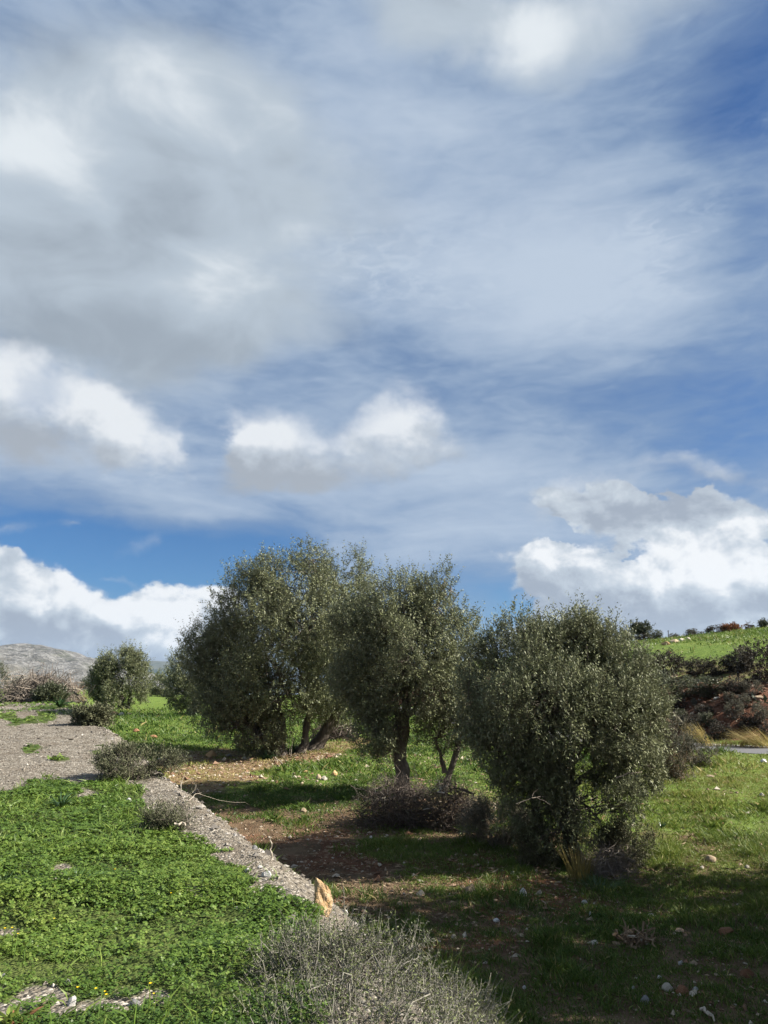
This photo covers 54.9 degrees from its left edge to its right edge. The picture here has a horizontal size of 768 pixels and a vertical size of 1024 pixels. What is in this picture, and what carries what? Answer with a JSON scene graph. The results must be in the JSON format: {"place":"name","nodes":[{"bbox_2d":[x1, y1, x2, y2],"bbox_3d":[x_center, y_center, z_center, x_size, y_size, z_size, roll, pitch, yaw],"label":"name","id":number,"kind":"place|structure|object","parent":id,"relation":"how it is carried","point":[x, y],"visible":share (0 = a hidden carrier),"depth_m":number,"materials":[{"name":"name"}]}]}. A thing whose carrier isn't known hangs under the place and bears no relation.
{"place":"outdoors","nodes":[
{"label":"outdoors","id":0,"kind":"place"},
{"bbox_2d":[0,643,200,694],"bbox_3d":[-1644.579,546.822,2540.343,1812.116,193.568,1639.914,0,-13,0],"label":"mountain","id":1,"kind":"structure","parent":0,"point":[18,657],"depth_m":2314.12,"materials":[{"name":"stone"}]},
{"bbox_2d":[0,702,422,1021],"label":"gravel","id":2,"kind":"structure","parent":0,"point":[151,790],"depth_m":11.90,"materials":[{"name":"grey gravel"}]},
{"bbox_2d":[0,702,445,1023],"bbox_3d":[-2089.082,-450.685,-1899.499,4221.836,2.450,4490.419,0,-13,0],"label":"embankment","id":3,"kind":"structure","parent":0,"point":[30,990],"depth_m":5.53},
{"bbox_2d":[0,868,26,881],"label":"asphodel","id":4,"kind":"object","parent":3,"relation":"on","point":[11,876],"visible":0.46,"depth_m":6.11,"materials":[{"name":"green plant"}]},
{"bbox_2d":[0,1006,46,1023],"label":"dead leaves","id":5,"kind":"object","parent":3,"relation":"on","point":[34,1011],"visible":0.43,"depth_m":3.66,"materials":[{"name":"brown plant"}]},
{"bbox_2d":[0,1004,49,1023],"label":"rosette plant","id":6,"kind":"object","parent":3,"relation":"on","point":[9,1013],"visible":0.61,"depth_m":3.64,"materials":[{"name":"green plant"}]},
{"bbox_2d":[0,660,94,705],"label":"brush heap","id":7,"kind":"object","parent":3,"relation":"on","point":[20,690],"visible":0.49,"depth_m":38.72,"materials":[{"name":"grey wood"}]},
{"bbox_2d":[27,679,72,705],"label":"green bush","id":8,"kind":"object","parent":3,"relation":"on","point":[48,692],"visible":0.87,"depth_m":37.09,"materials":[{"name":"green plant"}]},
{"bbox_2d":[42,792,78,806],"bbox_3d":[-4.233,3.696,9.573,0.568,0.250,0.708,0,-13,0],"label":"asphodel","id":9,"kind":"object","parent":3,"relation":"on","point":[63,802],"visible":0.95,"depth_m":9.56,"materials":[{"name":"green plant"}]},
{"bbox_2d":[49,696,77,706],"bbox_3d":[-11.868,6.975,27.262,0.949,0.454,0.706,-5,-14,19],"label":"asphodel","id":10,"kind":"object","parent":3,"relation":"on","point":[60,702],"visible":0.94,"depth_m":27.27,"materials":[{"name":"green plant"}]},
{"bbox_2d":[67,995,75,1005],"bbox_3d":[-1.628,2.560,3.857,0.040,0.068,0.041,-6,-15,23],"label":"rock","id":11,"kind":"object","parent":3,"relation":"on","point":[72,1001],"visible":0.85,"depth_m":3.85,"materials":[{"name":"white stone"}]},
{"bbox_2d":[43,866,113,892],"bbox_3d":[-2.450,2.963,5.999,0.488,0.222,0.653,-10,-17,36],"label":"asphodel","id":12,"kind":"object","parent":3,"relation":"on","point":[79,877],"visible":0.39,"depth_m":5.97,"materials":[{"name":"green plant"}]},
{"bbox_2d":[66,697,117,731],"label":"scrub bush","id":13,"kind":"object","parent":3,"relation":"on","point":[97,714],"visible":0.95,"depth_m":20.17,"materials":[{"name":"green plant"}]},
{"bbox_2d":[130,999,140,1005],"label":"rock","id":14,"kind":"object","parent":3,"relation":"on","point":[136,1001],"visible":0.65,"depth_m":3.84,"materials":[{"name":"grey stone"}]},
{"bbox_2d":[84,734,192,782],"bbox_3d":[-3.977,4.051,11.912,1.692,0.952,1.347,0,-13,0],"label":"scrub bush","id":15,"kind":"object","parent":3,"relation":"on","point":[110,765],"visible":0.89,"depth_m":11.90,"materials":[{"name":"green plant"}]},
{"bbox_2d":[131,788,204,832],"bbox_3d":[-2.461,3.474,8.287,0.717,0.664,0.769,-12,-18,42],"label":"scrub bush","id":16,"kind":"object","parent":3,"relation":"on","point":[161,817],"visible":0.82,"depth_m":8.24,"materials":[{"name":"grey plant"}]},
{"bbox_2d":[0,701,336,1023],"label":"clover cover","id":17,"kind":"object","parent":3,"relation":"on","point":[180,874],"visible":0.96,"depth_m":5.54,"materials":[{"name":"green plant"}]},
{"bbox_2d":[174,822,193,826],"bbox_3d":[-2.203,3.441,8.149,0.220,0.056,0.052,3,-14,-14],"label":"cut stick","id":18,"kind":"object","parent":3,"relation":"on","point":[184,823],"visible":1,"depth_m":8.14,"materials":[{"name":"brown wood"}]},
{"bbox_2d":[209,996,239,1019],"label":"rosette plant","id":19,"kind":"object","parent":3,"relation":"on","point":[223,1012],"visible":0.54,"depth_m":3.67,"materials":[{"name":"green plant"}]},
{"bbox_2d":[67,708,401,962],"bbox_3d":[-5.686,5.707,16.976,1.886,2.052,27.987,7,-15,-26],"label":"bank rubble","id":20,"kind":"object","parent":3,"relation":"on","point":[214,827],"visible":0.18,"depth_m":8.15,"materials":[{"name":"grey stone"}]},
{"bbox_2d":[261,871,271,876],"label":"rock","id":21,"kind":"object","parent":3,"relation":"on","point":[264,874],"visible":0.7,"depth_m":6.45,"materials":[{"name":"white stone"}]},
{"bbox_2d":[269,836,272,860],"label":"dry stalk","id":22,"kind":"object","parent":3,"relation":"on","point":[270,850],"visible":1,"depth_m":7.16,"materials":[{"name":"beige plant"}]},
{"bbox_2d":[314,877,332,916],"bbox_3d":[-0.471,2.937,5.609,0.160,0.319,0.123,1,-13,-20],"label":"standing rock","id":23,"kind":"object","parent":3,"relation":"on","point":[323,895],"visible":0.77,"depth_m":5.58,"materials":[{"name":"beige stone"}]},
{"bbox_2d":[211,885,526,1023],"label":"thorn bush","id":24,"kind":"object","parent":3,"relation":"on","point":[434,1002],"visible":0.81,"depth_m":4.11,"materials":[{"name":"grey plant"}]},
{"bbox_2d":[144,661,303,689],"bbox_3d":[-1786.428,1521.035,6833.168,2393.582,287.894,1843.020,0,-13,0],"label":"range","id":25,"kind":"structure","parent":0,"point":[155,665],"depth_m":6622.87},
{"bbox_2d":[0,689,767,1023],"bbox_3d":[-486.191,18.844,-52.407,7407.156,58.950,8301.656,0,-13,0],"label":"field","id":26,"kind":"structure","parent":0,"point":[258,831],"depth_m":11.02,"materials":[{"name":"green plant"}]},
{"bbox_2d":[0,661,10,693],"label":"tall shrub","id":27,"kind":"object","parent":26,"relation":"on","point":[1,672],"visible":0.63,"depth_m":130.32,"materials":[{"name":"grey plant"}]},
{"bbox_2d":[75,684,87,702],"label":"rust bush","id":28,"kind":"object","parent":26,"relation":"on","point":[81,694],"visible":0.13,"depth_m":79.53,"materials":[{"name":"brown plant"}]},
{"bbox_2d":[77,675,93,693],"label":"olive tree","id":29,"kind":"object","parent":26,"relation":"on","point":[84,679],"visible":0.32,"depth_m":238.18,"materials":[{"name":"green plant"}]},
{"bbox_2d":[84,638,158,709],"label":"olive tree","id":30,"kind":"object","parent":26,"relation":"on","point":[103,676],"visible":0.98,"depth_m":68.70,"materials":[{"name":"green plant"}]},
{"bbox_2d":[147,663,182,696],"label":"olive tree","id":31,"kind":"object","parent":26,"relation":"on","point":[154,692],"visible":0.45,"depth_m":172.82,"materials":[{"name":"green plant"}]},
{"bbox_2d":[159,628,242,714],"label":"olive tree","id":32,"kind":"object","parent":26,"relation":"on","point":[179,684],"visible":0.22,"depth_m":53.27,"materials":[{"name":"green plant"}]},
{"bbox_2d":[205,750,216,756],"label":"rock","id":33,"kind":"object","parent":26,"relation":"on","point":[210,753],"visible":0.69,"depth_m":24.42,"materials":[{"name":"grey stone"}]},
{"bbox_2d":[256,750,276,758],"bbox_3d":[-3.754,7.816,23.877,0.868,0.314,0.832,5,-14,-20],"label":"squill","id":34,"kind":"object","parent":26,"relation":"on","point":[265,756],"visible":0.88,"depth_m":23.77,"materials":[{"name":"green plant"}]},
{"bbox_2d":[173,532,389,758],"bbox_3d":[-3.323,4.589,25.643,7.404,8.099,6.942,-7,-15,26],"label":"olive tree","id":35,"kind":"object","parent":26,"relation":"on","point":[276,611],"visible":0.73,"depth_m":24.52,"materials":[{"name":"green plant"}]},
{"bbox_2d":[289,731,292,754],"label":"dry stalk","id":36,"kind":"object","parent":26,"relation":"on","point":[289,743],"visible":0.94,"depth_m":24.72,"materials":[{"name":"brown plant"}]},
{"bbox_2d":[287,743,298,753],"bbox_3d":[-3.161,8.053,25.247,0.687,0.372,0.849,-10,-17,37],"label":"squill","id":37,"kind":"object","parent":26,"relation":"on","point":[293,748],"visible":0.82,"depth_m":25.16,"materials":[{"name":"green plant"}]},
{"bbox_2d":[310,719,362,740],"bbox_3d":[-1.905,9.071,30.974,2.757,1.760,2.038,0,-13,0],"label":"brush heap","id":38,"kind":"object","parent":26,"relation":"on","point":[338,734],"visible":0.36,"depth_m":30.64,"materials":[{"name":"brown wood"}]},
{"bbox_2d":[339,762,452,834],"bbox_3d":[0.311,5.594,14.367,2.274,1.446,1.851,7,-15,-26],"label":"brush heap","id":39,"kind":"object","parent":26,"relation":"on","point":[391,808],"visible":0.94,"depth_m":14.16,"materials":[{"name":"grey plant"}]},
{"bbox_2d":[317,551,490,791],"bbox_3d":[0.622,3.776,17.494,4.157,5.988,4.112,-10,-17,36],"label":"olive tree","id":40,"kind":"object","parent":26,"relation":"on","point":[394,632],"visible":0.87,"depth_m":16.95,"materials":[{"name":"green plant"}]},
{"bbox_2d":[66,626,767,1023],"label":"field grass","id":41,"kind":"structure","parent":26,"relation":"on","point":[754,902],"depth_m":10.60,"materials":[{"name":"green plant"}]},
{"bbox_2d":[414,771,492,832],"bbox_3d":[1.341,5.620,14.129,1.561,1.355,1.281,0,-13,0],"label":"bush","id":42,"kind":"object","parent":26,"relation":"on","point":[449,806],"visible":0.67,"depth_m":14.05,"materials":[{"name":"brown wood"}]},
{"bbox_2d":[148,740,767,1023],"bbox_3d":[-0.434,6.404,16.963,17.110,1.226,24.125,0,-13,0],"label":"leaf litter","id":43,"kind":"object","parent":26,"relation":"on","point":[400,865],"visible":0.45,"depth_m":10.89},
{"bbox_2d":[152,752,767,1023],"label":"field pebbles","id":44,"kind":"object","parent":26,"relation":"on","point":[379,880],"visible":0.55,"depth_m":12.22,"materials":[{"name":"stone"}]},
{"bbox_2d":[465,884,474,892],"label":"rock","id":45,"kind":"object","parent":26,"relation":"on","point":[468,888],"visible":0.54,"depth_m":10.15,"materials":[{"name":"beige stone"}]},
{"bbox_2d":[450,792,530,849],"bbox_3d":[1.990,5.487,12.946,1.700,1.156,1.355,0,-13,0],"label":"scrub bush","id":46,"kind":"object","parent":26,"relation":"on","point":[476,814],"visible":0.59,"depth_m":12.90,"materials":[{"name":"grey plant"}]},
{"bbox_2d":[511,814,581,868],"bbox_3d":[2.587,5.319,11.835,1.189,1.047,0.904,0,-13,0],"label":"scrub bush","id":47,"kind":"object","parent":26,"relation":"on","point":[534,857],"visible":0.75,"depth_m":11.71,"materials":[{"name":"green plant"}]},
{"bbox_2d":[447,588,685,862],"bbox_3d":[2.932,3.618,12.550,4.074,4.641,3.311,6,-15,-25],"label":"olive tree","id":48,"kind":"object","parent":26,"relation":"on","point":[584,684],"visible":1,"depth_m":11.84,"materials":[{"name":"green plant"}]},
{"bbox_2d":[516,789,548,806],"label":"broken branch","id":49,"kind":"object","parent":48,"relation":"attached to","point":[533,797],"visible":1,"depth_m":10.98,"materials":[{"name":"grey wood"}]},
{"bbox_2d":[553,839,600,881],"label":"straw tuft","id":50,"kind":"object","parent":26,"relation":"on","point":[581,866],"visible":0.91,"depth_m":10.88,"materials":[{"name":"beige plant"}]},
{"bbox_2d":[576,870,629,892],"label":"blue grass","id":51,"kind":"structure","parent":26,"relation":"on","point":[603,884],"depth_m":10.45,"materials":[{"name":"green plant"}]},
{"bbox_2d":[567,833,646,879],"bbox_3d":[3.397,5.298,11.289,1.278,0.846,1.096,0,-13,0],"label":"brush heap","id":52,"kind":"object","parent":26,"relation":"on","point":[611,868],"visible":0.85,"depth_m":11.21,"materials":[{"name":"plant"}]},
{"bbox_2d":[587,814,667,870],"bbox_3d":[3.821,5.276,11.621,1.261,1.018,1.058,0,-13,0],"label":"scrub bush","id":53,"kind":"object","parent":26,"relation":"on","point":[626,834],"visible":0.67,"depth_m":11.56,"materials":[{"name":"green plant"}]},
{"bbox_2d":[612,917,655,949],"bbox_3d":[2.790,4.738,8.229,0.513,0.393,0.464,0,-13,0],"label":"root bundle","id":54,"kind":"object","parent":26,"relation":"on","point":[638,937],"visible":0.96,"depth_m":8.21,"materials":[{"name":"brown wood"}]},
{"bbox_2d":[640,995,650,1004],"bbox_3d":[2.397,4.495,6.794,0.082,0.105,0.082,-12,-18,42],"label":"rock","id":55,"kind":"object","parent":26,"relation":"on","point":[645,997],"visible":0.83,"depth_m":6.78,"materials":[{"name":"grey stone"}]},
{"bbox_2d":[662,982,673,991],"bbox_3d":[2.699,4.529,7.032,0.111,0.094,0.094,-3,-14,14],"label":"rock","id":56,"kind":"object","parent":26,"relation":"on","point":[667,986],"visible":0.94,"depth_m":7.01,"materials":[{"name":"stone"}]},
{"bbox_2d":[647,707,701,781],"bbox_3d":[7.351,6.123,18.970,1.676,2.382,1.252,0,-13,0],"label":"brown bush","id":57,"kind":"object","parent":26,"relation":"on","point":[675,768],"visible":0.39,"depth_m":18.76,"materials":[{"name":"grey plant"}]},
{"bbox_2d":[675,985,688,995],"bbox_3d":[2.810,4.510,6.959,0.132,0.109,0.110,-5,-14,22],"label":"rock","id":58,"kind":"object","parent":26,"relation":"on","point":[680,989],"visible":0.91,"depth_m":6.94,"materials":[{"name":"brown stone"}]},
{"bbox_2d":[669,727,723,767],"bbox_3d":[8.986,6.912,21.325,1.534,1.364,1.219,-11,-17,38],"label":"scrub bush","id":59,"kind":"object","parent":26,"relation":"on","point":[696,760],"visible":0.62,"depth_m":21.20,"materials":[{"name":"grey plant"}]},
{"bbox_2d":[699,1006,714,1021],"bbox_3d":[2.848,4.407,6.518,0.072,0.074,0.217,0,-13,0],"label":"twisted root","id":60,"kind":"object","parent":26,"relation":"on","point":[707,1012],"visible":1,"depth_m":6.49,"materials":[{"name":"grey wood"}]},
{"bbox_2d":[705,855,715,862],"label":"rock","id":61,"kind":"object","parent":26,"relation":"on","point":[709,858],"visible":0.84,"depth_m":11.72,"materials":[{"name":"beige stone"}]},
{"bbox_2d":[718,927,733,935],"bbox_3d":[3.964,4.875,8.568,0.196,0.128,0.184,0,-13,0],"label":"rock","id":62,"kind":"object","parent":26,"relation":"on","point":[726,929],"visible":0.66,"depth_m":8.53,"materials":[{"name":"stone"}]},
{"bbox_2d":[740,968,753,977],"bbox_3d":[3.585,4.574,7.322,0.114,0.110,0.116,10,-17,-37],"label":"rock","id":63,"kind":"object","parent":26,"relation":"on","point":[744,972],"visible":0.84,"depth_m":7.30,"materials":[{"name":"stone"}]},
{"bbox_2d":[0,0,767,694],"label":"sky","id":64,"kind":"structure","parent":0,"point":[482,283],"materials":[{"name":"blue"}]},
{"bbox_2d":[387,628,767,745],"bbox_3d":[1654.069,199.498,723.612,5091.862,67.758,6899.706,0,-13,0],"label":"hillside","id":65,"kind":"structure","parent":0,"point":[701,651],"depth_m":35.90,"materials":[{"name":"green plant"}]},
{"bbox_2d":[620,626,636,640],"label":"skyline bush","id":66,"kind":"object","parent":65,"relation":"on","point":[629,633],"visible":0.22,"depth_m":87.67,"materials":[{"name":"green plant"}]},
{"bbox_2d":[630,632,650,640],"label":"skyline bush","id":67,"kind":"object","parent":65,"relation":"on","point":[641,637],"visible":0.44,"depth_m":88.89,"materials":[{"name":"green plant"}]},
{"bbox_2d":[630,618,655,638],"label":"skyline tree","id":68,"kind":"object","parent":65,"relation":"on","point":[642,628],"visible":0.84,"depth_m":90.32,"materials":[{"name":"green plant"}]},
{"bbox_2d":[645,629,662,638],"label":"skyline bush","id":69,"kind":"object","parent":65,"relation":"on","point":[656,636],"visible":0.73,"depth_m":84.17,"materials":[{"name":"green plant"}]},
{"bbox_2d":[650,669,674,687],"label":"green bush","id":70,"kind":"object","parent":65,"relation":"on","point":[663,675],"visible":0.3,"depth_m":37.08,"materials":[{"name":"green plant"}]},
{"bbox_2d":[651,647,687,675],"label":"scrub bush","id":71,"kind":"object","parent":65,"relation":"on","point":[675,660],"visible":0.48,"depth_m":40.19,"materials":[{"name":"green plant"}]},
{"bbox_2d":[670,694,687,711],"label":"scrub bush","id":72,"kind":"object","parent":65,"relation":"on","point":[676,704],"visible":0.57,"depth_m":31.69,"materials":[{"name":"grey plant"}]},
{"bbox_2d":[672,708,688,725],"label":"green bush","id":73,"kind":"object","parent":65,"relation":"on","point":[679,713],"visible":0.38,"depth_m":30.52,"materials":[{"name":"green plant"}]},
{"bbox_2d":[663,675,698,697],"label":"green bush","id":74,"kind":"object","parent":65,"relation":"on","point":[681,691],"visible":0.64,"depth_m":33.07,"materials":[{"name":"green plant"}]},
{"bbox_2d":[597,672,767,738],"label":"cut slope rubble","id":75,"kind":"object","parent":65,"relation":"on","point":[759,692],"visible":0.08,"depth_m":30.87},
{"bbox_2d":[675,710,702,734],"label":"scrub bush","id":76,"kind":"object","parent":65,"relation":"on","point":[693,718],"visible":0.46,"depth_m":29.30,"materials":[{"name":"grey plant"}]},
{"bbox_2d":[683,628,703,635],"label":"skyline bush","id":77,"kind":"object","parent":65,"relation":"on","point":[692,632],"visible":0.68,"depth_m":78.86,"materials":[{"name":"green plant"}]},
{"bbox_2d":[676,721,712,745],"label":"straw grass","id":78,"kind":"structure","parent":65,"relation":"on","point":[700,735],"depth_m":26.12,"materials":[{"name":"beige plant"}]},
{"bbox_2d":[682,656,708,675],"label":"scrub bush","id":79,"kind":"object","parent":65,"relation":"on","point":[689,666],"visible":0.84,"depth_m":38.33,"materials":[{"name":"green plant"}]},
{"bbox_2d":[680,674,726,699],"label":"green bush","id":80,"kind":"object","parent":65,"relation":"on","point":[706,689],"visible":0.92,"depth_m":31.70,"materials":[{"name":"green plant"}]},
{"bbox_2d":[693,704,713,715],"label":"scrub bush","id":81,"kind":"object","parent":65,"relation":"on","point":[708,709],"visible":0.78,"depth_m":30.08,"materials":[{"name":"green plant"}]},
{"bbox_2d":[698,711,717,727],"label":"green bush","id":82,"kind":"object","parent":65,"relation":"on","point":[704,719],"visible":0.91,"depth_m":29.33,"materials":[{"name":"green plant"}]},
{"bbox_2d":[704,624,722,632],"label":"skyline bush","id":83,"kind":"object","parent":65,"relation":"on","point":[712,628],"visible":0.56,"depth_m":81.53,"materials":[{"name":"green plant"}]},
{"bbox_2d":[701,719,732,739],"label":"scrub bush","id":84,"kind":"object","parent":65,"relation":"on","point":[715,730],"visible":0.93,"depth_m":28.09,"materials":[{"name":"green plant"}]},
{"bbox_2d":[700,655,735,675],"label":"scrub bush","id":85,"kind":"object","parent":65,"relation":"on","point":[711,665],"visible":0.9,"depth_m":37.24,"materials":[{"name":"green plant"}]},
{"bbox_2d":[723,691,737,704],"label":"cushion plant","id":86,"kind":"object","parent":65,"relation":"on","point":[727,698],"visible":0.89,"depth_m":30.04,"materials":[{"name":"grey plant"}]},
{"bbox_2d":[719,621,742,632],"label":"rust bush","id":87,"kind":"object","parent":65,"relation":"on","point":[729,627],"visible":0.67,"depth_m":76.27,"materials":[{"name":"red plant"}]},
{"bbox_2d":[716,676,747,696],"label":"scrub bush","id":88,"kind":"object","parent":65,"relation":"on","point":[731,684],"visible":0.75,"depth_m":30.69,"materials":[{"name":"green plant"}]},
{"bbox_2d":[722,699,743,719],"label":"cushion plant","id":89,"kind":"object","parent":65,"relation":"on","point":[738,706],"visible":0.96,"depth_m":29.12,"materials":[{"name":"grey plant"}]},
{"bbox_2d":[719,643,764,672],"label":"scrub bush","id":90,"kind":"object","parent":65,"relation":"on","point":[730,656],"visible":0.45,"depth_m":36.75,"materials":[{"name":"green plant"}]},
{"bbox_2d":[737,693,750,707],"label":"cushion plant","id":91,"kind":"object","parent":65,"relation":"on","point":[745,698],"visible":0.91,"depth_m":29.50,"materials":[{"name":"grey plant"}]},
{"bbox_2d":[720,726,767,747],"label":"straw grass","id":92,"kind":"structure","parent":65,"relation":"on","point":[759,741],"depth_m":25.53,"materials":[{"name":"beige plant"}]},
{"bbox_2d":[734,713,760,730],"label":"scrub bush","id":93,"kind":"object","parent":65,"relation":"on","point":[746,719],"visible":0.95,"depth_m":28.20,"materials":[{"name":"green plant"}]},
{"bbox_2d":[744,621,754,628],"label":"bare sapling","id":94,"kind":"object","parent":65,"relation":"on","point":[747,624],"visible":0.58,"depth_m":76.82,"materials":[{"name":"grey plant"}]},
{"bbox_2d":[732,635,767,683],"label":"scrub bush","id":95,"kind":"object","parent":65,"relation":"on","point":[744,663],"visible":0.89,"depth_m":32.51,"materials":[{"name":"green plant"}]},
{"bbox_2d":[737,678,763,696],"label":"scrub bush","id":96,"kind":"object","parent":65,"relation":"on","point":[755,686],"visible":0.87,"depth_m":30.27,"materials":[{"name":"grey plant"}]},
{"bbox_2d":[746,692,767,707],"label":"olive tree","id":97,"kind":"object","parent":65,"relation":"on","point":[765,697],"visible":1,"depth_m":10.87,"materials":[{"name":"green plant"}]},
{"bbox_2d":[752,695,763,698],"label":"rock","id":98,"kind":"object","parent":65,"relation":"on","point":[759,697],"visible":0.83,"depth_m":29.75,"materials":[{"name":"beige stone"}]},
{"bbox_2d":[750,700,767,724],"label":"cushion plant","id":99,"kind":"object","parent":65,"relation":"on","point":[764,713],"visible":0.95,"depth_m":28.23,"materials":[{"name":"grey plant"}]},
{"bbox_2d":[757,618,767,626],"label":"skyline bush","id":100,"kind":"object","parent":65,"relation":"on","point":[762,622],"visible":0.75,"depth_m":77.03,"materials":[{"name":"green plant"}]},
{"bbox_2d":[758,721,767,736],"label":"scrub bush","id":101,"kind":"object","parent":65,"relation":"on","point":[762,729],"visible":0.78,"depth_m":27.27,"materials":[{"name":"green plant"}]},
{"bbox_2d":[407,709,767,753],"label":"road","id":102,"kind":"structure","parent":0,"point":[755,750],"depth_m":24.66,"materials":[{"name":"grey asphalt"}]},
{"bbox_2d":[710,738,754,747],"bbox_3d":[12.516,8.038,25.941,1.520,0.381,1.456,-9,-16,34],"label":"dry grass","id":103,"kind":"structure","parent":102,"relation":"on","point":[740,744],"depth_m":25.69,"materials":[{"name":"plant"}]}
]}

